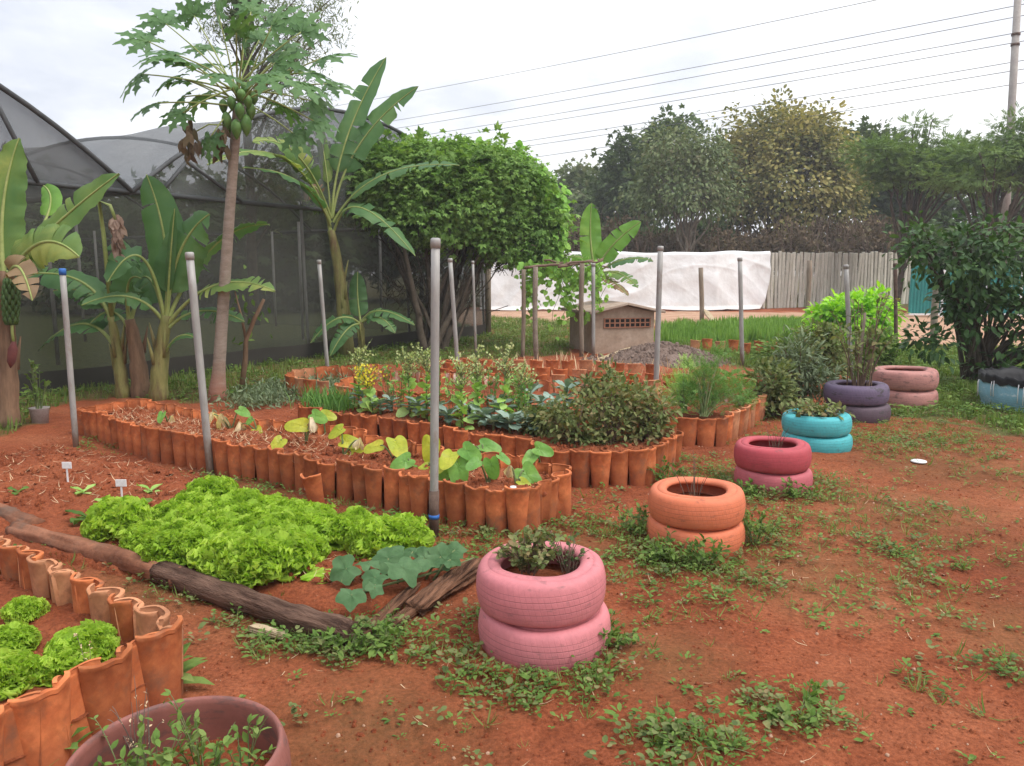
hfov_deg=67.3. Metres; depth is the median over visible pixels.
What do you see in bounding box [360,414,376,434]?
clay tile
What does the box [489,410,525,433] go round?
kale plant
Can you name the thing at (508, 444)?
clay tile
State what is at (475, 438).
clay tile
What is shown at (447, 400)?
clay tile
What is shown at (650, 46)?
power line
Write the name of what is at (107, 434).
clay tile
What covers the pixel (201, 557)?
lettuce
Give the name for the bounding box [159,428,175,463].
clay tile
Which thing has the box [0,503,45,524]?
edging log
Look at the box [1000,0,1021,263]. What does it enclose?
utility pole
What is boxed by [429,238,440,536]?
metal post
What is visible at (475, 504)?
clay tile
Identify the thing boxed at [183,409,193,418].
clay tile
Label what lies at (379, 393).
clay tile
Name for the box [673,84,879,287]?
broadleaf tree
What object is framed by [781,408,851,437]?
painted tyre
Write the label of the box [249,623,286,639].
wood offcut
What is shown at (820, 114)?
power line
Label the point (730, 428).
clay tile
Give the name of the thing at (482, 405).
clay tile
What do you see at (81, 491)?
seedling
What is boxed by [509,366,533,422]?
leafy sprig
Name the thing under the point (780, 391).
weed bush
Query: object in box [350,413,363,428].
clay tile
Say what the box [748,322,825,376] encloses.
weed bush
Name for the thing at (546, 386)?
clay tile
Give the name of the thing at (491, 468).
taro plant
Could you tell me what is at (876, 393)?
painted tyre
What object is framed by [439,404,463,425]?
kale plant
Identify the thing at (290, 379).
clay tile
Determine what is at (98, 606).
clay tile
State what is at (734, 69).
power line
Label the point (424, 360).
bolting lettuce
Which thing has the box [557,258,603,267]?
arbour pole
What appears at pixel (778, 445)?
dry twigs
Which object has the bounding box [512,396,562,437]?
herb bush
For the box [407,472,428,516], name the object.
clay tile
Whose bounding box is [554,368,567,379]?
clay tile
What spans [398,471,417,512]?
clay tile
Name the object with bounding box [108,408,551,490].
garden soil
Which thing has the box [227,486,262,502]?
lettuce
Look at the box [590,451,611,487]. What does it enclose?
clay tile
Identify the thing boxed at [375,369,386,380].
clay tile
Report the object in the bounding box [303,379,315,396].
clay tile
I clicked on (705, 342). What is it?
clay tile
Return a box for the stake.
[859,313,865,381]
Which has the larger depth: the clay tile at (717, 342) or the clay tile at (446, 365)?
the clay tile at (717, 342)
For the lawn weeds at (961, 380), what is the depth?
12.54 m
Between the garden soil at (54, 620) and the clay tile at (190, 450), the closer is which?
the garden soil at (54, 620)
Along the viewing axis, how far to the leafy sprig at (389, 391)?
7.88 m
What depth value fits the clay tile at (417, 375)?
10.36 m
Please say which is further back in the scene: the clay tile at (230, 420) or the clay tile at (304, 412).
the clay tile at (304, 412)
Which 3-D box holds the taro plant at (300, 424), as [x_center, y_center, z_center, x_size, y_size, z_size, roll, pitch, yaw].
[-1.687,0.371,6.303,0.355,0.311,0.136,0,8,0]
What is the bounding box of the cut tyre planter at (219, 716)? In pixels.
[65,696,290,765]
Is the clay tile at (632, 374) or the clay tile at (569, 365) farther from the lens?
the clay tile at (569, 365)
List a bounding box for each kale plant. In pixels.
[349,388,376,408]
[366,398,392,413]
[382,394,399,411]
[399,395,429,417]
[421,400,451,417]
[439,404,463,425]
[456,401,473,414]
[466,404,503,426]
[478,413,508,430]
[485,394,517,412]
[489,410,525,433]
[516,413,541,431]
[517,382,543,404]
[525,394,553,409]
[536,392,567,415]
[551,377,581,409]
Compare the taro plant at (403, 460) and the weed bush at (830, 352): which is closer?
the taro plant at (403, 460)
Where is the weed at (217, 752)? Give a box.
[157,723,237,765]
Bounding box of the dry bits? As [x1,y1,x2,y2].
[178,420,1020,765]
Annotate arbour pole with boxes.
[524,259,602,268]
[544,259,608,268]
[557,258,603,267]
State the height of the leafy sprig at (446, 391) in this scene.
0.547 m
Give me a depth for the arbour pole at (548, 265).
14.20 m
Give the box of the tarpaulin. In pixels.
[491,251,770,310]
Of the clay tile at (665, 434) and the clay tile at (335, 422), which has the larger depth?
the clay tile at (335, 422)
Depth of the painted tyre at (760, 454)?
5.56 m
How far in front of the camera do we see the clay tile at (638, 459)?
5.71 m
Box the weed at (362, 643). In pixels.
[311,617,374,660]
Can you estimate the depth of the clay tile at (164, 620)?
3.00 m
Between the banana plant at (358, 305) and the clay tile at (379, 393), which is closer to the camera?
the clay tile at (379, 393)
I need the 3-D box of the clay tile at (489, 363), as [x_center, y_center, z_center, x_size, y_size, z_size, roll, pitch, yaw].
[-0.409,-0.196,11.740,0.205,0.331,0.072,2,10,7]
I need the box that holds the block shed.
[560,300,665,353]
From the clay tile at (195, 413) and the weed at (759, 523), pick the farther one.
the clay tile at (195, 413)
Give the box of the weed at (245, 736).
[192,713,275,765]
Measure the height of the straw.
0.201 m
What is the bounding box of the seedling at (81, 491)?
[70,484,95,494]
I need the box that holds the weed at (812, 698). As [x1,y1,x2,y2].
[747,679,826,725]
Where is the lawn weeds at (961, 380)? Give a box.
[5,316,1023,431]
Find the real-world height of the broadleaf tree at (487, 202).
4.759 m
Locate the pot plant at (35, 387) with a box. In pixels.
[21,359,50,408]
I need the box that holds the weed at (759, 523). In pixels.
[742,507,786,544]
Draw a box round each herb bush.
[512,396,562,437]
[528,383,612,449]
[562,369,655,447]
[569,353,657,425]
[618,373,695,445]
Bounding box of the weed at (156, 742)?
[114,724,187,765]
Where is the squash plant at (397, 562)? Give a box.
[330,541,473,611]
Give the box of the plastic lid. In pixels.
[911,459,926,463]
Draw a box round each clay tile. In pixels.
[0,540,18,580]
[0,704,3,765]
[2,538,10,546]
[3,690,41,765]
[7,546,29,586]
[7,670,71,765]
[16,545,34,588]
[21,550,43,588]
[26,554,50,598]
[37,559,62,599]
[47,565,71,605]
[51,569,80,605]
[52,657,100,756]
[70,572,93,614]
[74,577,103,613]
[76,408,83,434]
[77,406,95,411]
[78,642,132,735]
[81,409,92,437]
[86,583,111,625]
[88,410,98,439]
[94,403,112,411]
[95,410,107,442]
[96,587,124,599]
[101,413,114,445]
[107,416,119,448]
[107,593,133,639]
[112,402,128,411]
[114,597,143,639]
[116,419,126,450]
[116,631,158,714]
[121,420,134,453]
[125,398,140,410]
[130,423,141,454]
[133,602,157,635]
[135,615,182,706]
[139,423,152,456]
[139,605,169,635]
[140,399,151,408]
[144,426,160,462]
[147,401,160,410]
[156,404,166,411]
[156,615,182,694]
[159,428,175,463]
[167,403,179,414]
[171,430,186,466]
[175,407,186,415]
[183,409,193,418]
[184,432,196,468]
[193,410,200,419]
[193,433,205,469]
[211,438,219,473]
[213,438,229,475]
[221,414,232,424]
[226,442,241,478]
[227,417,241,425]
[239,442,255,480]
[247,418,258,427]
[253,445,268,482]
[258,419,274,430]
[267,445,283,486]
[273,421,288,432]
[277,450,294,489]
[286,375,294,394]
[291,369,304,377]
[294,376,303,398]
[294,451,310,492]
[297,402,305,417]
[299,406,309,419]
[300,473,324,502]
[303,367,314,379]
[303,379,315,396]
[303,455,321,477]
[309,407,321,424]
[315,366,326,380]
[316,461,334,497]
[317,379,328,392]
[317,425,330,434]
[319,408,331,424]
[327,365,338,378]
[330,411,341,424]
[330,425,343,436]
[334,382,344,388]
[336,384,348,391]
[336,458,356,500]
[337,412,350,426]
[340,365,353,377]
[340,378,347,385]
[344,426,357,435]
[345,376,353,387]
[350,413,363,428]
[350,463,369,502]
[353,429,366,443]
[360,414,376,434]
[363,465,381,507]
[365,435,380,443]
[369,364,379,380]
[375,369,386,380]
[375,389,386,397]
[376,437,388,449]
[378,416,394,438]
[383,465,404,510]
[390,370,404,381]
[392,419,407,439]
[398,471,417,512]
[407,420,419,452]
[407,440,415,457]
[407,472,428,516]
[409,372,419,381]
[410,391,427,395]
[416,365,424,381]
[417,444,422,457]
[419,420,429,443]
[428,477,449,522]
[439,427,443,445]
[439,446,443,457]
[440,368,448,380]
[440,397,454,404]
[441,372,451,384]
[442,362,453,373]
[443,425,457,449]
[443,479,466,525]
[446,359,458,370]
[452,373,463,385]
[453,428,467,448]
[463,358,473,369]
[464,483,488,529]
[470,432,484,452]
[479,359,491,369]
[480,403,489,407]
[483,452,499,467]
[484,376,497,386]
[484,488,506,532]
[485,433,501,451]
[486,366,498,374]
[499,454,519,468]
[500,377,512,388]
[501,434,515,455]
[504,485,530,534]
[513,360,523,370]
[515,436,531,455]
[520,455,538,468]
[527,483,540,533]
[530,359,542,375]
[530,440,541,462]
[533,374,546,390]
[533,463,550,477]
[536,367,549,380]
[537,480,551,526]
[538,380,550,392]
[541,446,555,473]
[546,360,558,376]
[546,476,559,524]
[550,450,570,468]
[551,374,564,391]
[551,472,564,521]
[552,463,571,473]
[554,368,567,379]
[554,380,563,392]
[557,469,571,516]
[561,360,574,376]
[568,375,582,392]
[569,449,590,487]
[572,369,586,383]
[579,360,592,375]
[588,370,602,377]
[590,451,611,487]
[596,360,606,373]
[607,449,628,486]
[612,362,623,370]
[626,372,640,379]
[627,363,640,373]
[628,448,648,486]
[641,447,656,485]
[643,380,658,390]
[645,363,653,373]
[645,373,659,379]
[652,442,665,481]
[656,387,670,399]
[659,440,668,474]
[660,428,674,436]
[662,374,675,382]
[662,434,675,472]
[663,418,677,433]
[667,434,676,469]
[675,431,683,464]
[676,417,698,445]
[690,339,700,348]
[697,418,716,446]
[702,339,711,350]
[715,341,725,350]
[715,417,728,446]
[724,412,733,443]
[725,389,738,401]
[728,340,738,351]
[728,409,740,439]
[735,409,746,436]
[740,404,750,433]
[744,343,750,354]
[744,402,750,429]
[750,400,760,425]
[750,401,755,428]
[753,397,759,422]
[754,341,763,352]
[757,394,766,420]
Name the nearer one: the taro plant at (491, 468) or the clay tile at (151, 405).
the taro plant at (491, 468)
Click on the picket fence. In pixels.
(827, 272)
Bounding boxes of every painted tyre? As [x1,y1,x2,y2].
[476,541,605,627]
[478,601,610,672]
[646,515,744,557]
[648,477,745,530]
[734,436,811,473]
[734,465,812,495]
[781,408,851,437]
[781,430,852,452]
[823,380,889,405]
[825,401,890,422]
[871,365,938,390]
[887,389,938,408]
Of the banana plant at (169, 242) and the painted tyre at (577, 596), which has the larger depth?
the banana plant at (169, 242)
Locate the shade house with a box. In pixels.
[0,83,490,395]
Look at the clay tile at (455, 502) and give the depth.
4.84 m
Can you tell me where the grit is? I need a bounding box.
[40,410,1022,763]
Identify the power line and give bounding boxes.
[333,0,874,106]
[394,4,1023,120]
[400,15,1023,127]
[413,31,1023,136]
[442,41,1022,137]
[502,60,1023,144]
[530,69,1022,145]
[533,82,1023,157]
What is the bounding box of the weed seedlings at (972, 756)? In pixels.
[84,412,1023,763]
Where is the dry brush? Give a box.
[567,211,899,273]
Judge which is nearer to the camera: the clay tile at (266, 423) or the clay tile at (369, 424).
the clay tile at (266, 423)
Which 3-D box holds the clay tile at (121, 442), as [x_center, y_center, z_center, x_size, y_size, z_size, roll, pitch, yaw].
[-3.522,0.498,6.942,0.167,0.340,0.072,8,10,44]
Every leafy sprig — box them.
[376,358,397,403]
[388,369,407,407]
[439,362,454,404]
[441,368,466,418]
[480,368,499,413]
[506,364,518,411]
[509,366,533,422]
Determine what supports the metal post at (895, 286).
on the ground at (682, 636)
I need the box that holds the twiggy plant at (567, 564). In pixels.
[548,531,593,573]
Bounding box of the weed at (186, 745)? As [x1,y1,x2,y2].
[161,689,204,765]
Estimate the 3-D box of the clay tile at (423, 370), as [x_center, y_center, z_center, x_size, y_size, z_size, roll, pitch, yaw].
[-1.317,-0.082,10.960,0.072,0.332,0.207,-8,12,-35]
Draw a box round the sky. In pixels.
[0,0,1023,275]
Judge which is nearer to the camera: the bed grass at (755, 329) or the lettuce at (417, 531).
the lettuce at (417, 531)
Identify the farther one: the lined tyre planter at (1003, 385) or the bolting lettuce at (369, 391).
the lined tyre planter at (1003, 385)
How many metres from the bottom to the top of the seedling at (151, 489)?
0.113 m
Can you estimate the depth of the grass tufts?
3.89 m
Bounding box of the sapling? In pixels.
[229,265,272,393]
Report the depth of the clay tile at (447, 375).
10.18 m
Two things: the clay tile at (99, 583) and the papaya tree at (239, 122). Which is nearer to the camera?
the clay tile at (99, 583)
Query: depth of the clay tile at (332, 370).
10.92 m
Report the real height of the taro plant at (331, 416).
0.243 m
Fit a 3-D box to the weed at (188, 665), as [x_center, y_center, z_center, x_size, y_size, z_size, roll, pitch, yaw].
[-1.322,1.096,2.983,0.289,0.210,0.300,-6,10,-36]
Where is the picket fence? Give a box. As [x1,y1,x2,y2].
[725,251,914,309]
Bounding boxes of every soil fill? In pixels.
[146,739,271,765]
[504,563,574,576]
[679,492,712,496]
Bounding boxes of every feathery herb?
[656,352,701,412]
[665,336,767,416]
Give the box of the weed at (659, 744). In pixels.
[643,707,748,765]
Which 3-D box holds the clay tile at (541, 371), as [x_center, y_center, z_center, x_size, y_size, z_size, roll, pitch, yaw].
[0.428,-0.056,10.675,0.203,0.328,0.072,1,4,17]
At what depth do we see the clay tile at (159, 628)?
2.91 m
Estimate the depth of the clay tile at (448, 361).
11.71 m
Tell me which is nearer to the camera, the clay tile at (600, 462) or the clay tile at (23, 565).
the clay tile at (23, 565)
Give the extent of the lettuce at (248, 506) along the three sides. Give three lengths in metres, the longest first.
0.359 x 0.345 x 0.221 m
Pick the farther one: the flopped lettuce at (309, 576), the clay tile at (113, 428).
the clay tile at (113, 428)
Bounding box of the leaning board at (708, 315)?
[703,309,715,320]
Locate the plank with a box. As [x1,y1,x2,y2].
[599,347,629,359]
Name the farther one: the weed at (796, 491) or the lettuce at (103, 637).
the weed at (796, 491)
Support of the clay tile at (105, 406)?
on the ground at (682, 636)
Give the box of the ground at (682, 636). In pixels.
[0,276,1023,765]
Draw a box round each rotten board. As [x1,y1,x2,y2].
[360,581,421,638]
[384,607,416,628]
[405,557,480,615]
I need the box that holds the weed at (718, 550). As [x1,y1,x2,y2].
[673,533,730,569]
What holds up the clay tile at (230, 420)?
on the ground at (682, 636)
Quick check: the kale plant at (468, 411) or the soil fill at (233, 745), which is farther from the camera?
the kale plant at (468, 411)
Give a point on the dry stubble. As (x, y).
(664, 371)
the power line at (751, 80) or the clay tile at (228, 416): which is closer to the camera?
the clay tile at (228, 416)
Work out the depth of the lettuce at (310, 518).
4.29 m
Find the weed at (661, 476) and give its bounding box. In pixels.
[647,455,685,480]
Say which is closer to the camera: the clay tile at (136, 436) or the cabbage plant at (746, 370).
the clay tile at (136, 436)
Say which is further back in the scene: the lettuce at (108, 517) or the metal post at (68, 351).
the metal post at (68, 351)
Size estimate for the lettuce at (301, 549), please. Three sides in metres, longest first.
0.397 x 0.388 x 0.267 m
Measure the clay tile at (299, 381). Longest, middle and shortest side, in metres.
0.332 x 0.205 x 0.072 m
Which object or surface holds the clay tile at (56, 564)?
on the ground at (682, 636)
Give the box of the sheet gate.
[908,266,1023,316]
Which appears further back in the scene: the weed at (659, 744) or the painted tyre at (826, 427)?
the painted tyre at (826, 427)
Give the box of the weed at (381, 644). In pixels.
[342,615,409,663]
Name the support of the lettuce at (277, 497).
on the garden soil at (314, 595)
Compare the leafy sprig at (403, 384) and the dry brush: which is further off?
the dry brush
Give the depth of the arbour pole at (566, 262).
14.52 m
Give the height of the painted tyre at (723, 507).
0.193 m
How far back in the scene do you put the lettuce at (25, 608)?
3.27 m
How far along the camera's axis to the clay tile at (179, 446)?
6.40 m
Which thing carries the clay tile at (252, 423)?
on the ground at (682, 636)
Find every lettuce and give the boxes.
[0,595,50,623]
[0,620,41,651]
[0,647,41,700]
[34,641,98,687]
[42,618,120,662]
[79,494,153,544]
[118,519,164,551]
[134,517,193,563]
[150,499,180,520]
[164,501,222,522]
[167,491,213,504]
[171,522,218,565]
[180,475,238,496]
[186,528,245,577]
[189,509,238,529]
[200,494,239,509]
[213,527,291,588]
[218,514,255,532]
[223,498,261,515]
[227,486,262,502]
[236,511,300,532]
[246,502,288,518]
[256,491,289,505]
[258,523,317,585]
[278,497,309,508]
[280,507,315,525]
[297,500,337,515]
[297,508,337,533]
[299,525,331,563]
[300,567,330,583]
[314,510,358,550]
[342,505,378,522]
[342,513,408,561]
[347,339,379,412]
[353,363,387,413]
[381,511,435,549]
[396,346,428,417]
[406,342,445,421]
[443,352,480,429]
[462,341,498,422]
[486,341,527,424]
[508,362,538,410]
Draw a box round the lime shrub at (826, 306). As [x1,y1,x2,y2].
[795,280,911,344]
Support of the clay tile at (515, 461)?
on the ground at (682, 636)
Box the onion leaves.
[283,382,357,413]
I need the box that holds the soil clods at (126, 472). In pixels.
[0,396,1023,765]
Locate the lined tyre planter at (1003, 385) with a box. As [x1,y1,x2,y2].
[977,366,1023,411]
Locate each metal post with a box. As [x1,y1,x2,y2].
[59,268,78,446]
[185,252,213,474]
[317,260,328,377]
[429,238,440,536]
[448,258,459,363]
[471,261,476,354]
[591,263,595,357]
[654,246,663,379]
[737,257,743,364]
[843,264,853,378]
[893,263,897,355]
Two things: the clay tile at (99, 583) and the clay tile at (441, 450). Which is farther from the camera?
the clay tile at (441, 450)
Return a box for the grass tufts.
[56,387,1023,765]
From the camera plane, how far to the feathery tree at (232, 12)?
21.82 m
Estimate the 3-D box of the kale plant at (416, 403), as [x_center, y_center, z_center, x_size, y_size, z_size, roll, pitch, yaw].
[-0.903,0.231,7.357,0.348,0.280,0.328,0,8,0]
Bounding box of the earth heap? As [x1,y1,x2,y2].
[600,341,727,366]
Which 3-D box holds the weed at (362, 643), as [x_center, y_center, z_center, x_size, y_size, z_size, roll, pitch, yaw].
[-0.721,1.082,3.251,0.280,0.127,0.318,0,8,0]
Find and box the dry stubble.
[442,351,692,379]
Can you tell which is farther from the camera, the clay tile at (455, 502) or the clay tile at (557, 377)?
the clay tile at (557, 377)
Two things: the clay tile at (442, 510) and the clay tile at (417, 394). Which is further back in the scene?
the clay tile at (417, 394)
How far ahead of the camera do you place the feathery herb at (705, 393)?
7.77 m
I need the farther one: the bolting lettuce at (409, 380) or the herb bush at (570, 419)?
the bolting lettuce at (409, 380)
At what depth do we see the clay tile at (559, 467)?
5.28 m
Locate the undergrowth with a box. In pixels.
[579,213,1023,274]
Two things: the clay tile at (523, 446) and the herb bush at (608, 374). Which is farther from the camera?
the herb bush at (608, 374)
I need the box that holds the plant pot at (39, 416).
[28,406,49,423]
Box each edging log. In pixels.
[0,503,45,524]
[5,520,180,589]
[149,561,361,645]
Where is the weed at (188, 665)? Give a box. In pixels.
[181,641,214,684]
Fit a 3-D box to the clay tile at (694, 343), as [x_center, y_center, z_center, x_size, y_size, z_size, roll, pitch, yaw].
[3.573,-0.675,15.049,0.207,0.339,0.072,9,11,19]
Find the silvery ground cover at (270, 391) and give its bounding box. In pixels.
[171,368,351,412]
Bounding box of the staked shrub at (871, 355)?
[830,290,899,385]
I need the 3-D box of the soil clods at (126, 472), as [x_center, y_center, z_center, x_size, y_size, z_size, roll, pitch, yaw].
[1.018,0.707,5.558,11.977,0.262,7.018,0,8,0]
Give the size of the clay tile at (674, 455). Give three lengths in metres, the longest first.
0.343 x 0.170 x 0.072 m
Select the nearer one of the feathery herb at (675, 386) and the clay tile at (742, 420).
the clay tile at (742, 420)
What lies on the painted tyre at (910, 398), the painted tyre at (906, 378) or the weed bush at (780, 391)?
the painted tyre at (906, 378)
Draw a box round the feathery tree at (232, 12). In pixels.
[194,0,358,113]
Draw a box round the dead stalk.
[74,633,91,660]
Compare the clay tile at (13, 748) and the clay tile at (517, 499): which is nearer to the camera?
the clay tile at (13, 748)
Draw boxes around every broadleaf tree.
[343,121,613,352]
[551,147,614,224]
[571,103,722,229]
[600,112,756,251]
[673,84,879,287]
[840,114,952,235]
[876,129,1023,232]
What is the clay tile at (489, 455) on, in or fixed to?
on the ground at (682, 636)
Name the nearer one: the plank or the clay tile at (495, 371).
the clay tile at (495, 371)
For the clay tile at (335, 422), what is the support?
on the ground at (682, 636)
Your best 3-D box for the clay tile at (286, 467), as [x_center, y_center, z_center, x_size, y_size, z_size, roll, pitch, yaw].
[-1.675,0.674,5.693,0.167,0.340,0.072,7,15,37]
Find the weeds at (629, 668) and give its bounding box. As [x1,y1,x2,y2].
[13,394,1023,765]
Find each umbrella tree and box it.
[830,107,1004,308]
[904,101,1023,265]
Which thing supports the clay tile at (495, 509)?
on the ground at (682, 636)
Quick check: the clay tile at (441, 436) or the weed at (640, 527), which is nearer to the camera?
the weed at (640, 527)
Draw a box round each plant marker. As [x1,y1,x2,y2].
[62,462,71,481]
[115,479,126,496]
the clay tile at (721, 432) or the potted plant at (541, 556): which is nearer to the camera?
the potted plant at (541, 556)
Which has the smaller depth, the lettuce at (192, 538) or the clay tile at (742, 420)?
the lettuce at (192, 538)
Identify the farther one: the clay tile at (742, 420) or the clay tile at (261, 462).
the clay tile at (742, 420)
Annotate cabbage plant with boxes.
[716,368,746,377]
[740,367,764,379]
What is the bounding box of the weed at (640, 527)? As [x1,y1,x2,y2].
[609,500,649,536]
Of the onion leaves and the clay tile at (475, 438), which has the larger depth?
the onion leaves
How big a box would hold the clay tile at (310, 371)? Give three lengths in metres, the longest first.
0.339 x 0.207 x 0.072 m
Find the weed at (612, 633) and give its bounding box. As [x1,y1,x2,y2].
[599,609,639,649]
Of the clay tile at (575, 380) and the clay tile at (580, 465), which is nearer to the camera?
the clay tile at (580, 465)
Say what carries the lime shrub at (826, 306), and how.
on the ground at (682, 636)
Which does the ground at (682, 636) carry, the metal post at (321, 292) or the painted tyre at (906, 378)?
the metal post at (321, 292)
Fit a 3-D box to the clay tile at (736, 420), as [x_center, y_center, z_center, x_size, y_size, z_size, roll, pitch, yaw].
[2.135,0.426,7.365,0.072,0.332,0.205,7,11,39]
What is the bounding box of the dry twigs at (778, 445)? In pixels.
[766,425,791,447]
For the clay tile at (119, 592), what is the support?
on the ground at (682, 636)
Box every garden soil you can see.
[0,445,464,620]
[0,574,144,764]
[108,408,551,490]
[315,360,697,382]
[322,394,666,451]
[354,380,742,433]
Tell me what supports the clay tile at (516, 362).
on the ground at (682, 636)
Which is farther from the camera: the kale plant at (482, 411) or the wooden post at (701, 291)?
the wooden post at (701, 291)
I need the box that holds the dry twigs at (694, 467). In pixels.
[667,452,714,495]
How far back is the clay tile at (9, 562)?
3.72 m
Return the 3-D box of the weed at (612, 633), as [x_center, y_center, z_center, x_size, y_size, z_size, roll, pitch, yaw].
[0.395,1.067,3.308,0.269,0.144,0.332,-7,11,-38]
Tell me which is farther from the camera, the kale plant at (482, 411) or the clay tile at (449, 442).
the kale plant at (482, 411)
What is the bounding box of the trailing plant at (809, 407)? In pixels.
[777,397,854,420]
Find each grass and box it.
[654,314,811,343]
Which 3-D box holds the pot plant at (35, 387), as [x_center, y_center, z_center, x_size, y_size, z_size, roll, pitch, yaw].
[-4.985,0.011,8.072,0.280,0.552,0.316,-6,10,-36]
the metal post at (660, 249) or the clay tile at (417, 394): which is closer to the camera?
the clay tile at (417, 394)
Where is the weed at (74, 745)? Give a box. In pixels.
[51,724,92,764]
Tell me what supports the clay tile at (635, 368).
on the ground at (682, 636)
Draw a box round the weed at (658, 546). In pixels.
[638,525,689,561]
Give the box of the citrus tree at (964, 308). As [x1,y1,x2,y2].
[882,201,1023,380]
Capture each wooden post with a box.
[521,269,525,356]
[532,267,538,358]
[579,264,584,356]
[698,268,703,319]
[804,260,811,320]
[930,289,938,338]
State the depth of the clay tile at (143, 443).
6.63 m
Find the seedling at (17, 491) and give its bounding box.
[7,486,28,494]
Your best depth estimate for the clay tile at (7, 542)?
3.78 m
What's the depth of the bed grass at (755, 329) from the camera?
18.74 m
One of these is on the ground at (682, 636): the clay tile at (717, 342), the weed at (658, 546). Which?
the weed at (658, 546)
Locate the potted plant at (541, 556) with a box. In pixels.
[492,524,564,575]
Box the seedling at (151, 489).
[137,484,161,492]
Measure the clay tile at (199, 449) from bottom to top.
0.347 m
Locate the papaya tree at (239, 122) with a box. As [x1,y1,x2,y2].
[112,0,359,402]
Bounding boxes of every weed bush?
[729,356,801,420]
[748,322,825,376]
[757,324,849,405]
[790,314,865,381]
[847,326,908,366]
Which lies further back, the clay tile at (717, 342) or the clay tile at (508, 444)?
the clay tile at (717, 342)
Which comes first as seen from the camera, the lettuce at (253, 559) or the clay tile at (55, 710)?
the clay tile at (55, 710)
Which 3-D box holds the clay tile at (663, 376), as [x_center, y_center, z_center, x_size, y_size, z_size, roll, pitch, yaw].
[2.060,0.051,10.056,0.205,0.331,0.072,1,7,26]
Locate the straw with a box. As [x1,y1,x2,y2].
[0,407,517,581]
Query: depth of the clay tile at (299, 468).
5.59 m
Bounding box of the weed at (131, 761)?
[91,714,159,765]
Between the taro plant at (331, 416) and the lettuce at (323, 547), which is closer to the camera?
the lettuce at (323, 547)
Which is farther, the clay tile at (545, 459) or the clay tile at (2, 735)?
the clay tile at (545, 459)
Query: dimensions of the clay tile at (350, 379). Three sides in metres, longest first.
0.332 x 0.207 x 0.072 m
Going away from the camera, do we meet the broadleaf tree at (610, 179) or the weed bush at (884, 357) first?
the weed bush at (884, 357)
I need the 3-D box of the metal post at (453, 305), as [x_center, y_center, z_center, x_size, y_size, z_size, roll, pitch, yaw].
[-0.899,-0.984,11.973,0.185,1.896,0.078,0,8,0]
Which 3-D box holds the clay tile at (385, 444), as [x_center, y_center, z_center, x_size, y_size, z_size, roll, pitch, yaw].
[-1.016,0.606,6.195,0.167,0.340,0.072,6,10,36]
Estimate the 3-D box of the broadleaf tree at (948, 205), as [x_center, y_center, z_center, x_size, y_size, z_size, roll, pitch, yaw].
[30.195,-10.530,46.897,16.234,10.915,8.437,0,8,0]
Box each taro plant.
[157,411,174,423]
[209,406,250,429]
[234,416,262,432]
[270,435,286,448]
[284,409,327,443]
[321,409,336,434]
[328,423,363,454]
[364,435,407,458]
[390,452,418,468]
[418,434,439,469]
[429,441,481,482]
[465,452,510,482]
[473,438,501,453]
[503,461,541,485]
[522,441,553,464]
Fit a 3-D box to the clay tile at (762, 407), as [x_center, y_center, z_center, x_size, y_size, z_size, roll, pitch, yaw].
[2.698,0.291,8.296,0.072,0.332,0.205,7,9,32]
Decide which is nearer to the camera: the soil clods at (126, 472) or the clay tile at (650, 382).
the soil clods at (126, 472)
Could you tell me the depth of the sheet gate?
26.83 m
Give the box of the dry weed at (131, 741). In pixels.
[107,676,163,765]
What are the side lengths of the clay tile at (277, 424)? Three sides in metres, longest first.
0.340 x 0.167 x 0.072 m
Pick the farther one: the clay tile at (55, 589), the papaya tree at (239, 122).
the papaya tree at (239, 122)
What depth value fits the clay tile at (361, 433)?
6.39 m
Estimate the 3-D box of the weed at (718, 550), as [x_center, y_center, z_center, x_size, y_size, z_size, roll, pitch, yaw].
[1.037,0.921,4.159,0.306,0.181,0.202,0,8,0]
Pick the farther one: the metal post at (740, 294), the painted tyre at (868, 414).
the metal post at (740, 294)
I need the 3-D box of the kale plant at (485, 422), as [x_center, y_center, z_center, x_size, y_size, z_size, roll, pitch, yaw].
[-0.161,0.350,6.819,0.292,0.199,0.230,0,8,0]
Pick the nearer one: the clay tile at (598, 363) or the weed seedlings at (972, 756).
the weed seedlings at (972, 756)
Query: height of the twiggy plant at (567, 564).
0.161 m
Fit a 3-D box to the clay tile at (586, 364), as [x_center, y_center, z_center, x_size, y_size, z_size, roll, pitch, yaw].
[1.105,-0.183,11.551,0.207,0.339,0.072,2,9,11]
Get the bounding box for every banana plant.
[0,138,119,428]
[15,201,141,398]
[82,174,275,400]
[90,241,149,397]
[207,57,459,356]
[310,272,414,356]
[563,203,652,300]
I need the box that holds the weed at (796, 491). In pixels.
[781,476,823,498]
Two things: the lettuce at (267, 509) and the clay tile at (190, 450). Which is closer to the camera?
the lettuce at (267, 509)
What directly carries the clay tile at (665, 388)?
on the ground at (682, 636)
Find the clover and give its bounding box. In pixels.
[30,403,1023,765]
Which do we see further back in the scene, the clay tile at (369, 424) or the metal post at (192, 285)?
the clay tile at (369, 424)
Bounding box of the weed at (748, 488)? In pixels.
[730,477,771,493]
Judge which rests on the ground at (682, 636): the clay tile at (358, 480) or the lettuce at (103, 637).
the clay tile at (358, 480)
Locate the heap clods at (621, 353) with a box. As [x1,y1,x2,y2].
[581,341,738,367]
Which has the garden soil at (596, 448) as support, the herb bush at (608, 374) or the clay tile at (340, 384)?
the herb bush at (608, 374)
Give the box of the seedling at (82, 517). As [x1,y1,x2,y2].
[65,509,85,524]

